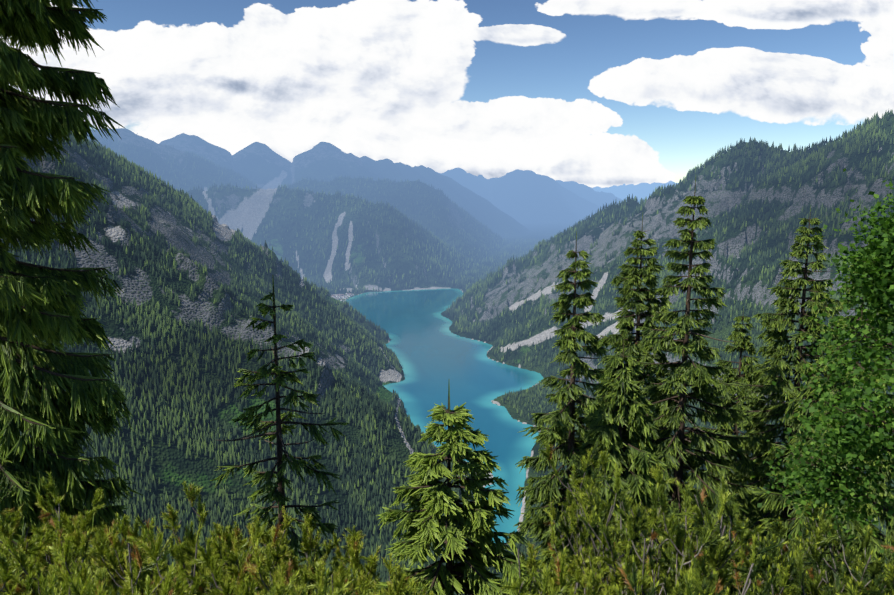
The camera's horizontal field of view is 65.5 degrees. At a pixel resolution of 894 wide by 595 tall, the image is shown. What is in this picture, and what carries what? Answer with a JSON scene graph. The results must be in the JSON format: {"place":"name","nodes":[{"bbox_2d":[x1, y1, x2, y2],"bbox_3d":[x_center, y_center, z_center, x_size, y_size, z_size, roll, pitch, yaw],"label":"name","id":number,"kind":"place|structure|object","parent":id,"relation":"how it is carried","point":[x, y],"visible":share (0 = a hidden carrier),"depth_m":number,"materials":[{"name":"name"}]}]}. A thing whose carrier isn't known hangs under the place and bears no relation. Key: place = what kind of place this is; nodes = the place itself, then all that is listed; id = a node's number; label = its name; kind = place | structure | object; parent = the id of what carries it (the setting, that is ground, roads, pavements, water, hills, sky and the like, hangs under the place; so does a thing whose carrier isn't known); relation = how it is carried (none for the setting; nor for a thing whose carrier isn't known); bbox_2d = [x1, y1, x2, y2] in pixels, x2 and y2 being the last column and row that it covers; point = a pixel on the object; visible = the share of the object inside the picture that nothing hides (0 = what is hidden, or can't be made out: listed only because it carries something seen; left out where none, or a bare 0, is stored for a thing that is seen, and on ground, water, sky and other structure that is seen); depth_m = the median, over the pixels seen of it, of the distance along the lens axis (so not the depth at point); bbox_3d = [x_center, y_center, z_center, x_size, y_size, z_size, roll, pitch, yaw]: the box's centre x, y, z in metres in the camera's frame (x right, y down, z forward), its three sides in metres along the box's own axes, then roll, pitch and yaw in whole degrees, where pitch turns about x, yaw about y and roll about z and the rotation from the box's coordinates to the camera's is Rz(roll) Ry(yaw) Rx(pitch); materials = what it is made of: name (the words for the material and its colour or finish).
{"place":"outdoors","nodes":[
{"label":"outdoors","id":0,"kind":"place"},
{"bbox_2d":[346,289,543,542],"bbox_3d":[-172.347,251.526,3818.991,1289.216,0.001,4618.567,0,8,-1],"label":"lake water","id":1,"kind":"structure","parent":0,"point":[436,357],"depth_m":3133.60,"materials":[{"name":"blue liquid"}]},
{"bbox_2d":[0,0,893,187],"label":"sky","id":2,"kind":"structure","parent":0,"point":[590,93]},
{"bbox_2d":[1,114,893,594],"bbox_3d":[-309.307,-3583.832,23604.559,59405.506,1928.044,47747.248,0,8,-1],"label":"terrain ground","id":3,"kind":"structure","parent":0,"point":[519,204],"depth_m":3108.76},
{"bbox_2d":[0,0,142,590],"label":"spruce tree","id":4,"kind":"object","parent":3,"relation":"on","point":[44,409],"visible":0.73,"depth_m":15.13,"materials":[{"name":"green plant"}]},
{"bbox_2d":[210,275,348,567],"bbox_3d":[-5.198,4.825,22.151,4.229,11.227,3.779,0,8,-1],"label":"thin spruce tree","id":5,"kind":"object","parent":3,"relation":"on","point":[279,497],"visible":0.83,"depth_m":21.57,"materials":[{"name":"green plant"}]},
{"bbox_2d":[331,293,353,300],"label":"village houses","id":6,"kind":"structure","parent":3,"relation":"on","point":[339,297],"depth_m":5554.83,"materials":[{"name":"white"}]},
{"bbox_2d":[0,440,893,594],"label":"shrubs","id":7,"kind":"object","parent":3,"relation":"on","point":[682,566],"visible":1,"depth_m":9.53,"materials":[{"name":"green plant"}]},
{"bbox_2d":[2,109,893,594],"bbox_3d":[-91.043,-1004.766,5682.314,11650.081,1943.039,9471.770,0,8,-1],"label":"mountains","id":8,"kind":"structure","parent":3,"relation":"on","point":[344,387],"depth_m":2444.56,"materials":[{"name":"green plant"}]},
{"bbox_2d":[367,385,543,594],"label":"young spruce tree","id":9,"kind":"object","parent":3,"relation":"on","point":[426,524],"visible":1,"depth_m":13.58,"materials":[{"name":"green plant"}]},
{"bbox_2d":[514,231,623,594],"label":"spruce tree","id":10,"kind":"object","parent":3,"relation":"on","point":[545,489],"visible":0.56,"depth_m":29.72,"materials":[{"name":"green plant"}]},
{"bbox_2d":[558,329,681,583],"bbox_3d":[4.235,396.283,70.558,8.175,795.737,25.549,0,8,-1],"label":"spruce tree","id":11,"kind":"object","parent":3,"relation":"on","point":[630,438],"visible":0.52,"depth_m":23.43,"materials":[{"name":"green plant"}]},
{"bbox_2d":[576,215,700,505],"bbox_3d":[9.737,6.710,35.966,6.946,22.100,7.724,0,8,-1],"label":"spruce tree","id":12,"kind":"object","parent":3,"relation":"on","point":[631,274],"visible":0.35,"depth_m":34.62,"materials":[{"name":"green plant"}]},
{"bbox_2d":[624,178,761,549],"bbox_3d":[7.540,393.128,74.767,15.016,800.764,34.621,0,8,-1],"label":"spruce tree","id":13,"kind":"object","parent":3,"relation":"on","point":[684,376],"visible":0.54,"depth_m":31.43,"materials":[{"name":"green plant"}]},
{"bbox_2d":[684,306,780,560],"bbox_3d":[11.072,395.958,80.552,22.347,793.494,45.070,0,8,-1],"label":"spruce tree","id":14,"kind":"object","parent":3,"relation":"on","point":[747,367],"visible":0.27,"depth_m":43.06,"materials":[{"name":"green plant"}]},
{"bbox_2d":[724,207,860,566],"bbox_3d":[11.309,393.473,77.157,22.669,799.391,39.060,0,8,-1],"label":"spruce tree","id":15,"kind":"object","parent":3,"relation":"on","point":[760,432],"visible":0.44,"depth_m":35.99,"materials":[{"name":"green plant"}]},
{"bbox_2d":[749,243,893,586],"bbox_3d":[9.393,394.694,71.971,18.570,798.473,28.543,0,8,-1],"label":"deciduous tree","id":16,"kind":"object","parent":3,"relation":"on","point":[776,502],"visible":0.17,"depth_m":26.39,"materials":[{"name":"green plant"}]},
{"bbox_2d":[750,168,893,558],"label":"maple tree","id":17,"kind":"object","parent":3,"relation":"on","point":[874,261],"visible":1,"depth_m":13.79,"materials":[{"name":"green plant"}]}
]}

